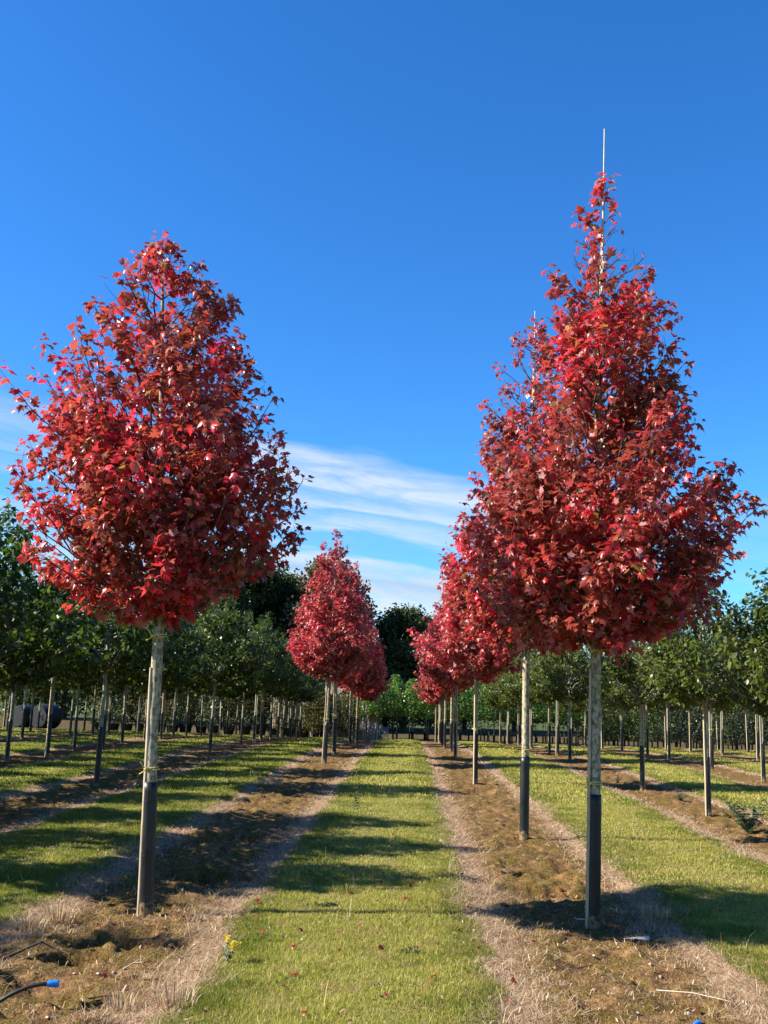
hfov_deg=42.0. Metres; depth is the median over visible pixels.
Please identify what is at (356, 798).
seedling
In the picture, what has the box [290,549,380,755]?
red maple
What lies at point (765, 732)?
whip
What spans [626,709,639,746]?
whip
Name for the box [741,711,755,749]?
whip
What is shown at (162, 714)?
green tree
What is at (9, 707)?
green tree
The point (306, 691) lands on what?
green tree
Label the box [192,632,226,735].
green tree
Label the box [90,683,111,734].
green tree
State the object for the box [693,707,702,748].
whip
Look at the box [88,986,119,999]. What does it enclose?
twig
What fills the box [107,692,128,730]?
potted shrub
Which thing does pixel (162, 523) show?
red maple
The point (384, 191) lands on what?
sky
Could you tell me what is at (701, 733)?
whip
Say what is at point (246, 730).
potted shrub
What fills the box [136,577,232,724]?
wood tree
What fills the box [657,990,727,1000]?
stalk
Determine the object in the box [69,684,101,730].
green tree
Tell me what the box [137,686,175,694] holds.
green tree
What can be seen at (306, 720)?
shrub
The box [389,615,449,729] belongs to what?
wood tree
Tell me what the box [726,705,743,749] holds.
whip
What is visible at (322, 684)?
green tree
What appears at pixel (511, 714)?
sapling
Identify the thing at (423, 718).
sapling
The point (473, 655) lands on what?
red maple
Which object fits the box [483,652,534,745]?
green tree
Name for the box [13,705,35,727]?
bale
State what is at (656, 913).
grass tuft
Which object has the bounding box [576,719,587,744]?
whip
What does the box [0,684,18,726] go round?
green tree
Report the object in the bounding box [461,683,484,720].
sapling
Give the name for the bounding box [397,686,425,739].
sapling
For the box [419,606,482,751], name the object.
red maple
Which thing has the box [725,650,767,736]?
wood tree
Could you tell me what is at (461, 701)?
sapling
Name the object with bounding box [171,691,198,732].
potted shrub
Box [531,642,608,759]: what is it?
green tree
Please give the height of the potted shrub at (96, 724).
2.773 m
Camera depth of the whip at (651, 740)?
51.75 m
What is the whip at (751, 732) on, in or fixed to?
on the ground at (252, 820)
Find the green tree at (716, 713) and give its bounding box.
[701,706,735,749]
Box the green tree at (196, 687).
[178,621,214,735]
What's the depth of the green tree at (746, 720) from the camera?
40.80 m
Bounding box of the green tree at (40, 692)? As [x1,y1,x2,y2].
[23,689,49,727]
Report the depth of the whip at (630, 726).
51.80 m
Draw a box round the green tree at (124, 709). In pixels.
[112,663,163,743]
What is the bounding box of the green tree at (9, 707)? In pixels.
[0,680,34,730]
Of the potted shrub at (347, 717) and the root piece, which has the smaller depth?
the root piece
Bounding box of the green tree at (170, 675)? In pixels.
[104,606,219,688]
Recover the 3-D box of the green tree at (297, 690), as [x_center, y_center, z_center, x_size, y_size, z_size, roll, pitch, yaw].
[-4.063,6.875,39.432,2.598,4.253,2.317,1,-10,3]
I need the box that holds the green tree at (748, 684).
[700,566,767,717]
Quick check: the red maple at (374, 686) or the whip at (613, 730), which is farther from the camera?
the whip at (613, 730)
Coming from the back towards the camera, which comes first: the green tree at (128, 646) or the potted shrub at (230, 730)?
the potted shrub at (230, 730)
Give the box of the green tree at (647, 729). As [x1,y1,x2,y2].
[620,652,665,754]
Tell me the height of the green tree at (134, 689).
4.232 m
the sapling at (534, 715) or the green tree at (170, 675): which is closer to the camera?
the green tree at (170, 675)
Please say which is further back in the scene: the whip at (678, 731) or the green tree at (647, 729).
the whip at (678, 731)
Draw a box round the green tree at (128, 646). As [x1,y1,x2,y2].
[25,531,199,786]
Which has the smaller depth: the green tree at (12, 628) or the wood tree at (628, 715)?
the green tree at (12, 628)
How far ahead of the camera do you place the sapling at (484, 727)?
57.84 m
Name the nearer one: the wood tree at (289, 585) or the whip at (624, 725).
the whip at (624, 725)
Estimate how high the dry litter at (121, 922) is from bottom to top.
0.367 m
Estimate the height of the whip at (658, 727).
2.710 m
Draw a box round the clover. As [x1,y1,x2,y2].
[1,807,752,1023]
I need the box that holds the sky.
[0,0,767,675]
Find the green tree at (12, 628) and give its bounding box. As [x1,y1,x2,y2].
[0,569,42,653]
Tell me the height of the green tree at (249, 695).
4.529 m
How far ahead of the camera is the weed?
16.39 m
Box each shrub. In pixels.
[86,695,113,729]
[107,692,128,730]
[115,690,140,730]
[131,691,146,730]
[158,694,172,732]
[165,691,185,732]
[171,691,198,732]
[189,695,210,732]
[201,696,228,733]
[217,697,240,734]
[233,697,259,734]
[246,694,274,734]
[263,696,286,734]
[276,699,301,736]
[289,702,313,737]
[301,699,320,732]
[305,695,330,736]
[307,690,332,736]
[316,693,339,732]
[322,692,344,733]
[330,689,360,737]
[340,706,355,736]
[341,694,365,737]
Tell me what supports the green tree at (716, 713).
on the ground at (252, 820)
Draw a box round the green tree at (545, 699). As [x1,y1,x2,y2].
[516,650,578,753]
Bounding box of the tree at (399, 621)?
[371,602,434,730]
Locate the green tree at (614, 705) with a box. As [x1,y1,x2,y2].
[601,672,647,750]
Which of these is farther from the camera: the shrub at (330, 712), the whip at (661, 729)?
the whip at (661, 729)
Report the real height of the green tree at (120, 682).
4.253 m
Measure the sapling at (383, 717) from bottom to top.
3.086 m
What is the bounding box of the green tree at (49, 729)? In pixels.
[43,560,112,756]
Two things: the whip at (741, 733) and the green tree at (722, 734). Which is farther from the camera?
the whip at (741, 733)
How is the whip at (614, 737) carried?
on the ground at (252, 820)
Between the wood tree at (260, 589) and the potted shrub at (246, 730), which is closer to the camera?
the potted shrub at (246, 730)
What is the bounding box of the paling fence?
[360,722,387,739]
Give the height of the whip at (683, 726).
2.816 m
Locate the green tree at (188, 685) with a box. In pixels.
[171,620,213,737]
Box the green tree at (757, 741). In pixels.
[736,645,764,760]
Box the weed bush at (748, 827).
[720,796,767,833]
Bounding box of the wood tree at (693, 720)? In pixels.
[653,707,735,733]
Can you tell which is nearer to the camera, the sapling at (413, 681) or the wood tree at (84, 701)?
the sapling at (413, 681)
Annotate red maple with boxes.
[0,230,314,917]
[286,529,386,763]
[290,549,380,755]
[333,614,386,743]
[341,610,385,742]
[348,632,392,739]
[406,505,533,783]
[412,685,454,741]
[413,651,466,744]
[413,679,460,742]
[414,572,490,757]
[418,607,471,748]
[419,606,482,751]
[437,317,585,839]
[456,129,767,929]
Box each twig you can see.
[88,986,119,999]
[123,959,142,969]
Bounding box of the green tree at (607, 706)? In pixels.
[576,653,616,748]
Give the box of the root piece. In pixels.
[2,941,69,959]
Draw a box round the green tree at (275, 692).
[258,639,301,738]
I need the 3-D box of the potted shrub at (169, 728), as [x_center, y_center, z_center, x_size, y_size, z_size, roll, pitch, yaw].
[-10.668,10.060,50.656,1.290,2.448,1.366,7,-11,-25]
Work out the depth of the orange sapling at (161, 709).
48.05 m
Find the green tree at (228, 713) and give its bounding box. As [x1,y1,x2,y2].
[226,693,239,734]
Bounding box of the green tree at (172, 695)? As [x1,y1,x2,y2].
[146,687,192,731]
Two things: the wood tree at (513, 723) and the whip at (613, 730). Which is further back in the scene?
the wood tree at (513, 723)
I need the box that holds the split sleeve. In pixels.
[625,936,649,940]
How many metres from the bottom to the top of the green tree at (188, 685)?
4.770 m
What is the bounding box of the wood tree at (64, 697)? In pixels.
[35,688,91,718]
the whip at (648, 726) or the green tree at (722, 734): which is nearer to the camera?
the green tree at (722, 734)
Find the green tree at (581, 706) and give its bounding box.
[567,659,588,746]
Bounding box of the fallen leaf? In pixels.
[99,972,106,978]
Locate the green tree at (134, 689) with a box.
[128,687,146,732]
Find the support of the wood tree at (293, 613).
on the ground at (252, 820)
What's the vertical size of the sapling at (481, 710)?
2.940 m
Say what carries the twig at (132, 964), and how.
on the ground at (252, 820)
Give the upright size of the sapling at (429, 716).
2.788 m
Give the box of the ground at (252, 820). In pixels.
[0,690,767,1023]
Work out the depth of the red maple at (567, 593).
7.45 m
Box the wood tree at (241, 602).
[172,561,254,728]
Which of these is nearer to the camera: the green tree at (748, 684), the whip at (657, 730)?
the green tree at (748, 684)
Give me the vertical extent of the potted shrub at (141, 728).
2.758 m
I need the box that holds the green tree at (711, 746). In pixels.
[677,619,735,769]
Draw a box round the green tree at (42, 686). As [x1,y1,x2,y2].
[28,682,50,730]
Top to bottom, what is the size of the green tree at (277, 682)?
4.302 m
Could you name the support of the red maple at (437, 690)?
on the ground at (252, 820)
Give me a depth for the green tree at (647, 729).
31.66 m
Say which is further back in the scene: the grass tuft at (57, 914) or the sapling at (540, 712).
the sapling at (540, 712)
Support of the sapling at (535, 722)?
on the ground at (252, 820)
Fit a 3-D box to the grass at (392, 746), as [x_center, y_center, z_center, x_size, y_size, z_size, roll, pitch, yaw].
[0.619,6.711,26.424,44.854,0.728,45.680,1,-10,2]
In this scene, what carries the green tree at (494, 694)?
on the ground at (252, 820)
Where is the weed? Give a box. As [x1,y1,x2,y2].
[673,790,686,800]
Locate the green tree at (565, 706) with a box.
[554,700,587,745]
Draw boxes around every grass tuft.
[9,913,52,932]
[42,900,77,925]
[99,987,146,1013]
[152,979,202,1010]
[214,739,230,750]
[254,771,281,785]
[333,882,356,892]
[636,902,671,921]
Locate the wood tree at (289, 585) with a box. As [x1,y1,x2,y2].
[253,567,331,712]
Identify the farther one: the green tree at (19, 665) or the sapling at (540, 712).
the sapling at (540, 712)
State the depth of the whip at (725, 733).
50.53 m
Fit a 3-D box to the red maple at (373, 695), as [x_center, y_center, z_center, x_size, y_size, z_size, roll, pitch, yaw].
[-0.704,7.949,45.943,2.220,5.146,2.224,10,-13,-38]
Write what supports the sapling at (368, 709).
on the ground at (252, 820)
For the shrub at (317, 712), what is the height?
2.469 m
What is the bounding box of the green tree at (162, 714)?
[159,632,194,738]
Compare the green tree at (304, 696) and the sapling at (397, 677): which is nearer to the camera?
the green tree at (304, 696)
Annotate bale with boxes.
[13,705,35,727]
[32,704,62,728]
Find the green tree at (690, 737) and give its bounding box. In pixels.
[674,651,708,751]
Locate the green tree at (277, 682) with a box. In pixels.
[239,614,294,742]
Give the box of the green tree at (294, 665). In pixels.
[248,611,305,740]
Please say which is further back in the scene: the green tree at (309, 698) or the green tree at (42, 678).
the green tree at (309, 698)
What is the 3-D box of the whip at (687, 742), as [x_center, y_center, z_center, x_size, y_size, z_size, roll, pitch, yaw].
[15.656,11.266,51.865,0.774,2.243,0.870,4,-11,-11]
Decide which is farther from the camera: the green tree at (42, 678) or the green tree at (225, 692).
the green tree at (225, 692)
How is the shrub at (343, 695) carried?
on the ground at (252, 820)
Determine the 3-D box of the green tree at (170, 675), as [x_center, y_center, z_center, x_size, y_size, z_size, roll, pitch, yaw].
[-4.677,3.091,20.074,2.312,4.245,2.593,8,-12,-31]
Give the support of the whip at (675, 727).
on the ground at (252, 820)
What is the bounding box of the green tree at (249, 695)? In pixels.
[230,692,255,734]
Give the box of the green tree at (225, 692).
[194,642,231,695]
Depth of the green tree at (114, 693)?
47.14 m
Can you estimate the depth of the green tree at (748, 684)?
11.39 m
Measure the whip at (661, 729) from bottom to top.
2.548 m
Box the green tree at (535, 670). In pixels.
[521,644,589,755]
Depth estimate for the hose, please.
5.06 m
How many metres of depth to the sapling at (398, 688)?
51.59 m
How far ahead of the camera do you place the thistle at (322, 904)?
7.48 m
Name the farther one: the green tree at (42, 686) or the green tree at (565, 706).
the green tree at (565, 706)
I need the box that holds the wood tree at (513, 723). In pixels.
[481,650,546,730]
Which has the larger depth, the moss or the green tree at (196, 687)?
the green tree at (196, 687)
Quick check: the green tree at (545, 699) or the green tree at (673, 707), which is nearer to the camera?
the green tree at (545, 699)
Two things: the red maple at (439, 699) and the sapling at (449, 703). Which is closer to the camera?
the red maple at (439, 699)
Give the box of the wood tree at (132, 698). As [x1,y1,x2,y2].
[116,691,186,719]
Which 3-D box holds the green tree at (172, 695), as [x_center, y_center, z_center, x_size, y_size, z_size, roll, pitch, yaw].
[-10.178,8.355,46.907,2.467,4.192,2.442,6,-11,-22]
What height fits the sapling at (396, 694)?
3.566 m
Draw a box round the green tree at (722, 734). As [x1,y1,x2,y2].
[708,652,735,755]
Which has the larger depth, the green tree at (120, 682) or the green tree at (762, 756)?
the green tree at (120, 682)
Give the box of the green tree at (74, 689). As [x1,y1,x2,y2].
[46,679,91,735]
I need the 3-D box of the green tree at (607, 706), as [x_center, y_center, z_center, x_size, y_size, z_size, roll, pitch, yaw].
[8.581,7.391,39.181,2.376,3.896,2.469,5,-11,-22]
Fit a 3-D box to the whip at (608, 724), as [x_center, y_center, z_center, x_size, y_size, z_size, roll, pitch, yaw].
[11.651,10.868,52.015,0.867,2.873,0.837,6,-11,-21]
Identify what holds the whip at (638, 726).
on the ground at (252, 820)
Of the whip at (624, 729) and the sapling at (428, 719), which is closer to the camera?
the whip at (624, 729)
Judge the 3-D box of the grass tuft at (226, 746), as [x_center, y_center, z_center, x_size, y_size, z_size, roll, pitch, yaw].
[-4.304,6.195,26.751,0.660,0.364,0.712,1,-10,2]
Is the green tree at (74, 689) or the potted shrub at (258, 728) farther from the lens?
the potted shrub at (258, 728)
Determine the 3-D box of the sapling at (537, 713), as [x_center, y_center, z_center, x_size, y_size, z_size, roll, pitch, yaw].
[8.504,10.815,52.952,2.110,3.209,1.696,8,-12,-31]
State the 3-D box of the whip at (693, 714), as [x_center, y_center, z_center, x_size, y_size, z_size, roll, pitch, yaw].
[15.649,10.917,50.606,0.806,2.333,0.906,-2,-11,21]
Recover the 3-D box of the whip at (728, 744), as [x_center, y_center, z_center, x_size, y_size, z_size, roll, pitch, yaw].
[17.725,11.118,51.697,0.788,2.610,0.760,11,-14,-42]
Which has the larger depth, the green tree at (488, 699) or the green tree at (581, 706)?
the green tree at (488, 699)
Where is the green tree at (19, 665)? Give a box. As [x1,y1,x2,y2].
[0,497,104,691]
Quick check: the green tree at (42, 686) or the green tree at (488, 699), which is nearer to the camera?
the green tree at (42, 686)
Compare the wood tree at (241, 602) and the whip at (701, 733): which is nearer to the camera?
the whip at (701, 733)
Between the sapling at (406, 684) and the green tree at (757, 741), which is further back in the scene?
the sapling at (406, 684)
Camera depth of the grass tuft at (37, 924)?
6.56 m
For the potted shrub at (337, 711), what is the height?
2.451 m
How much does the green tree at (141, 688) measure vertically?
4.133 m
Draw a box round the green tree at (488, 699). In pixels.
[478,677,514,742]
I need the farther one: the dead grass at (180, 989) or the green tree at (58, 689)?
the green tree at (58, 689)
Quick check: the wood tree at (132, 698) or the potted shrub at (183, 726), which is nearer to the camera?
the potted shrub at (183, 726)
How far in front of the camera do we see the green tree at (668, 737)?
28.71 m
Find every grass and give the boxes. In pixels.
[0,726,767,1023]
[0,734,767,1023]
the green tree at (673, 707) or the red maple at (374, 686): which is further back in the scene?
the green tree at (673, 707)
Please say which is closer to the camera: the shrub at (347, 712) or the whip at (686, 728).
the shrub at (347, 712)
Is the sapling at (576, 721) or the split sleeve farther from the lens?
the sapling at (576, 721)
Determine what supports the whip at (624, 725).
on the ground at (252, 820)
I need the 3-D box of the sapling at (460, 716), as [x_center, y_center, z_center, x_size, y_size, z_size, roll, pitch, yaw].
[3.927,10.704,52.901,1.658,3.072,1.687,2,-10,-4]
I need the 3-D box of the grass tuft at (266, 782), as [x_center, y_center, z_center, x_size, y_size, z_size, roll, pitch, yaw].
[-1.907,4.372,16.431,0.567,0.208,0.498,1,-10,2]
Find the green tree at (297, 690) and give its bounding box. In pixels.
[269,632,313,738]
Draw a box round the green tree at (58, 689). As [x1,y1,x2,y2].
[41,684,75,692]
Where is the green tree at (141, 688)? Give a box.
[128,641,186,740]
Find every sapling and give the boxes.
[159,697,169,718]
[346,694,376,723]
[354,698,379,714]
[363,677,391,739]
[371,695,393,719]
[379,691,395,738]
[380,674,406,738]
[384,683,410,738]
[386,678,408,730]
[394,714,404,738]
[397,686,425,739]
[399,679,418,738]
[400,678,425,739]
[414,690,441,740]
[416,698,441,740]
[416,702,439,738]
[433,697,460,718]
[447,686,479,740]
[447,690,471,740]
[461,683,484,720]
[464,693,489,720]
[466,686,491,741]
[479,686,506,742]
[480,704,506,742]
[482,683,484,741]
[496,708,521,743]
[501,705,521,743]
[517,702,545,742]
[532,701,553,743]
[532,701,559,743]
[532,704,546,742]
[551,703,577,744]
[551,707,567,743]
[559,701,587,745]
[574,708,586,745]
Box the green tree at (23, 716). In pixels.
[20,679,48,739]
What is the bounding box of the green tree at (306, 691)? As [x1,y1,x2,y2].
[267,638,316,737]
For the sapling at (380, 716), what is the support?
on the ground at (252, 820)
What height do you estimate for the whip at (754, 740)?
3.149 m
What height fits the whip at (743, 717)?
2.915 m
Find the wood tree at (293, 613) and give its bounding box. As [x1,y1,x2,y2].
[276,555,386,689]
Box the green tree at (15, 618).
[0,516,57,644]
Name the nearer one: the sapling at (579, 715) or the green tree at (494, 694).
the green tree at (494, 694)
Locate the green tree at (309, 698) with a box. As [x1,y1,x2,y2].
[286,677,324,737]
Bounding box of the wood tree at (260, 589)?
[198,550,285,726]
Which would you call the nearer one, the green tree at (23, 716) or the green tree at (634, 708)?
the green tree at (23, 716)
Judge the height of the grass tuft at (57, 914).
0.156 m
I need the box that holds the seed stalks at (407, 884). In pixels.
[2,769,762,1022]
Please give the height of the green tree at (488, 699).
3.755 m
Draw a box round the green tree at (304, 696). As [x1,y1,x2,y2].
[283,644,327,737]
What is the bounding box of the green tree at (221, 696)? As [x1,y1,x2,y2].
[212,642,246,734]
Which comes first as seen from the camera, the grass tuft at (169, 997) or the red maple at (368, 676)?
the grass tuft at (169, 997)
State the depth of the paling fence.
50.15 m
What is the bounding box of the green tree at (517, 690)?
[496,649,547,748]
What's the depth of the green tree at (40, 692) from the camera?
47.91 m
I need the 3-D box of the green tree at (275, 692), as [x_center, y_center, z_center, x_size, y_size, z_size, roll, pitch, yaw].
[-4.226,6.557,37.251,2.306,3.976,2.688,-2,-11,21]
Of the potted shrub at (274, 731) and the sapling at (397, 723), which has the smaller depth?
the potted shrub at (274, 731)
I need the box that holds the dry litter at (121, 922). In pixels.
[0,827,767,1023]
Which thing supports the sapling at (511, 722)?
on the ground at (252, 820)
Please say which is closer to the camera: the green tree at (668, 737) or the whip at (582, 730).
the green tree at (668, 737)
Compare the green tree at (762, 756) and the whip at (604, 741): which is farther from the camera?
the whip at (604, 741)
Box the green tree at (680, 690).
[636,585,765,815]
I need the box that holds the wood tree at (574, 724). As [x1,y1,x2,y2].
[542,649,608,731]
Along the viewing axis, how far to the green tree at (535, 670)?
29.51 m
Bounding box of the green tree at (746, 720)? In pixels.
[730,705,752,751]
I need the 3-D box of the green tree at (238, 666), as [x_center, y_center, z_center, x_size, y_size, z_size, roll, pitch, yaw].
[-4.390,4.115,26.313,2.648,4.552,2.680,-4,-12,30]
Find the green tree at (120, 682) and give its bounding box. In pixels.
[92,609,162,746]
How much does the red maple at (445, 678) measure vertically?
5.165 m
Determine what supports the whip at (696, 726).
on the ground at (252, 820)
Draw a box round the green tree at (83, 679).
[49,596,116,750]
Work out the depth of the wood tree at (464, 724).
77.93 m
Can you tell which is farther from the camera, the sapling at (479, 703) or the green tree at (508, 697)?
the sapling at (479, 703)
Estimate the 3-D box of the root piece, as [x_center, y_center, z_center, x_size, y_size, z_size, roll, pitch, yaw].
[-2.077,2.596,5.937,0.374,0.075,0.186,9,-13,-34]
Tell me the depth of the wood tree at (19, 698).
74.67 m
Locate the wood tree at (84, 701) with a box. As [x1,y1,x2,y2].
[64,586,145,720]
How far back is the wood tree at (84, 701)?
72.89 m
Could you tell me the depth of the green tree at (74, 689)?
33.97 m
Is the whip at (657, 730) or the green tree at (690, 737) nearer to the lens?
the green tree at (690, 737)
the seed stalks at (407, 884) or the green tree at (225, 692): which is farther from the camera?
the green tree at (225, 692)
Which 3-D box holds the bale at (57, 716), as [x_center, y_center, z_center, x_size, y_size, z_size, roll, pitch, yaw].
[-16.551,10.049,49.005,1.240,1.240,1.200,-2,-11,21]
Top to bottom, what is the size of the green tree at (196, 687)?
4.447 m
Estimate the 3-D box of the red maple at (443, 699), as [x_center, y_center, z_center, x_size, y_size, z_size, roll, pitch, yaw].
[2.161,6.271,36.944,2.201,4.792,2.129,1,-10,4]
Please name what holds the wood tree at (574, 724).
on the ground at (252, 820)
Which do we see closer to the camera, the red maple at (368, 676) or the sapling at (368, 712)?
the red maple at (368, 676)
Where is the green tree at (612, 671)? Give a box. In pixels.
[585,635,692,790]
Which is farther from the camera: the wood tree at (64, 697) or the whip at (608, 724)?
the wood tree at (64, 697)
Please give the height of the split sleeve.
0.037 m
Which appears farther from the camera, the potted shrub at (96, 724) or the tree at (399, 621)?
the tree at (399, 621)
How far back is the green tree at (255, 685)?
30.84 m
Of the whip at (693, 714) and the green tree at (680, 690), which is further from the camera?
the whip at (693, 714)
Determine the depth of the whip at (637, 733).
52.97 m
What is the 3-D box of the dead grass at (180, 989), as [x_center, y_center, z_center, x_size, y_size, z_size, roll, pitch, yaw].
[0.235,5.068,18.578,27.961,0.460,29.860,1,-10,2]
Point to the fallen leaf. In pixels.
(104, 975)
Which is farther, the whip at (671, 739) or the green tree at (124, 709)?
the whip at (671, 739)
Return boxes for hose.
[0,980,58,1002]
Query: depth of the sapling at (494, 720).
52.68 m
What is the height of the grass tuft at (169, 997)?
0.104 m
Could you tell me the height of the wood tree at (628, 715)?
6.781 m
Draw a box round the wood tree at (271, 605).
[246,575,291,726]
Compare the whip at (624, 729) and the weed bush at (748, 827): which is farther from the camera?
the whip at (624, 729)
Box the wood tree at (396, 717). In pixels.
[382,652,415,728]
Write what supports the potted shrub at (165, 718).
on the ground at (252, 820)
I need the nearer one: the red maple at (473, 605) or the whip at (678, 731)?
the red maple at (473, 605)
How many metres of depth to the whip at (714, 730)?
51.82 m
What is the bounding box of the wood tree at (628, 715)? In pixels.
[604,652,658,732]
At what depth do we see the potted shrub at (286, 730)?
50.69 m
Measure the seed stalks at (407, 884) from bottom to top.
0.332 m
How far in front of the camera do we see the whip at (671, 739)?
50.48 m
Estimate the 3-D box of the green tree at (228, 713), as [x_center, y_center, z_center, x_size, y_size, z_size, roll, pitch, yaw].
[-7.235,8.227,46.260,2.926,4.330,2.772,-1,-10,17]
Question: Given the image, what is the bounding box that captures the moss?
[1,857,731,1022]
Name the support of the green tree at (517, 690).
on the ground at (252, 820)
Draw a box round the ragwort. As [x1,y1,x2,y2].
[223,935,241,961]
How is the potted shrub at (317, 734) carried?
on the ground at (252, 820)
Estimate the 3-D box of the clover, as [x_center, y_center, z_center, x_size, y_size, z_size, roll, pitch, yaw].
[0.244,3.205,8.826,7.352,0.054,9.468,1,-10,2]
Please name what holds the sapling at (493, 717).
on the ground at (252, 820)
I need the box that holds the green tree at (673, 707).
[651,700,679,748]
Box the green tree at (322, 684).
[297,675,327,736]
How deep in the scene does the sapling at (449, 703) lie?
51.17 m
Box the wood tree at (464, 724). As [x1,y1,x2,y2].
[438,678,487,729]
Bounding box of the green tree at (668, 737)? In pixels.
[631,640,675,759]
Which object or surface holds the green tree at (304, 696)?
on the ground at (252, 820)
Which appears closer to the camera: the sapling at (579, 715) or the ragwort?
the ragwort
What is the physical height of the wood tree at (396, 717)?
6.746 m
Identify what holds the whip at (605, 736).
on the ground at (252, 820)
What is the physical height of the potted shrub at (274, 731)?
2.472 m
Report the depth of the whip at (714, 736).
50.50 m
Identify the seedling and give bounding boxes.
[352,790,360,808]
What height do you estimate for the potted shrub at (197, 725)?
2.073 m
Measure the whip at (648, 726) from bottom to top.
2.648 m
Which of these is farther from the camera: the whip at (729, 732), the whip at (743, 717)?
the whip at (729, 732)
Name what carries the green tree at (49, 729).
on the ground at (252, 820)
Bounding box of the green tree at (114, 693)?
[88,686,123,719]
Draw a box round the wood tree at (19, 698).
[0,686,56,715]
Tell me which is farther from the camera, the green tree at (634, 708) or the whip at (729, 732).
the whip at (729, 732)
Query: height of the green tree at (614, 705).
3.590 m
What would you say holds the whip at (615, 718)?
on the ground at (252, 820)
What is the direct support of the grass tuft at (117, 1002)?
on the ground at (252, 820)
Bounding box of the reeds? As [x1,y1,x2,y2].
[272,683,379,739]
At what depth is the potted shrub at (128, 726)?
50.64 m
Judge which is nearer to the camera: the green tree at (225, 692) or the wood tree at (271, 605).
the green tree at (225, 692)
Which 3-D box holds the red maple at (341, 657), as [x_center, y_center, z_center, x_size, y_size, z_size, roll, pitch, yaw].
[-1.125,3.169,23.489,2.413,5.593,2.418,3,-10,2]
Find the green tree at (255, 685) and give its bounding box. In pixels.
[212,611,283,744]
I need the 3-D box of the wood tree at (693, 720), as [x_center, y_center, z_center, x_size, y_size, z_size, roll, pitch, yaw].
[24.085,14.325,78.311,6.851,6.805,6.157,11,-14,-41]
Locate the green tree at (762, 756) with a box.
[707,616,766,781]
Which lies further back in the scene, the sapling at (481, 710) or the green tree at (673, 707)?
the sapling at (481, 710)
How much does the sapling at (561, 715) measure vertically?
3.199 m
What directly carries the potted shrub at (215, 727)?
on the ground at (252, 820)
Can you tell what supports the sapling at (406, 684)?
on the ground at (252, 820)
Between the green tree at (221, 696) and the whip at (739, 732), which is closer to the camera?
the green tree at (221, 696)
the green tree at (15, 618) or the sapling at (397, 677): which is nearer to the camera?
the green tree at (15, 618)
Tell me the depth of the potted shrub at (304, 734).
50.36 m
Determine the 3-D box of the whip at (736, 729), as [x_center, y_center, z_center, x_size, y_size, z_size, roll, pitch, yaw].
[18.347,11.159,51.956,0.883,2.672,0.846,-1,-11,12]
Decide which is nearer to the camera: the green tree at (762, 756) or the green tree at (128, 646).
the green tree at (128, 646)
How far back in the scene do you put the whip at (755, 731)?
51.89 m
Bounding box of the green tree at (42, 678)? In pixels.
[2,572,64,761]
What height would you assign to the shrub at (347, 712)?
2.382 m
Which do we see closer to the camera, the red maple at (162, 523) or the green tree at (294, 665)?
the red maple at (162, 523)
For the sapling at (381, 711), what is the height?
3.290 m
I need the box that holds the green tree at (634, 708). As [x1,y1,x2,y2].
[630,706,658,745]
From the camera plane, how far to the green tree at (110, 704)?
38.32 m
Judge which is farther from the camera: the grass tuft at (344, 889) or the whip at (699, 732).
the whip at (699, 732)
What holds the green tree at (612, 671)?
on the ground at (252, 820)
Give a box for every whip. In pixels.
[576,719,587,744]
[578,711,587,744]
[602,704,610,740]
[603,706,614,745]
[603,707,609,745]
[606,707,619,745]
[607,707,619,745]
[611,707,626,745]
[615,706,631,745]
[618,708,631,745]
[619,709,636,746]
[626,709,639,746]
[630,713,644,746]
[633,711,645,741]
[637,711,652,746]
[644,712,659,746]
[648,710,664,746]
[649,712,663,746]
[656,711,666,746]
[661,710,677,742]
[670,711,681,746]
[671,708,688,747]
[671,710,686,747]
[678,708,692,747]
[680,707,695,747]
[685,706,702,748]
[687,706,700,748]
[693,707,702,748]
[695,705,702,748]
[708,714,719,749]
[712,713,720,748]
[715,710,732,742]
[720,712,732,748]
[725,709,737,749]
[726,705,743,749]
[729,710,743,749]
[736,708,753,749]
[736,713,745,749]
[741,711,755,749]
[742,710,755,749]
[750,712,767,748]
[751,714,767,744]
[763,718,767,744]
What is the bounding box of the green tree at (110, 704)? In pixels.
[91,684,131,733]
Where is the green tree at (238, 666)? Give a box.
[181,588,270,751]
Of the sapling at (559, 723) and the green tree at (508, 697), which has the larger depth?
the sapling at (559, 723)
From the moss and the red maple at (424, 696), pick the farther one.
the red maple at (424, 696)
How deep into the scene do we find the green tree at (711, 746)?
24.99 m
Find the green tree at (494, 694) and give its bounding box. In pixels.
[479,663,521,743]

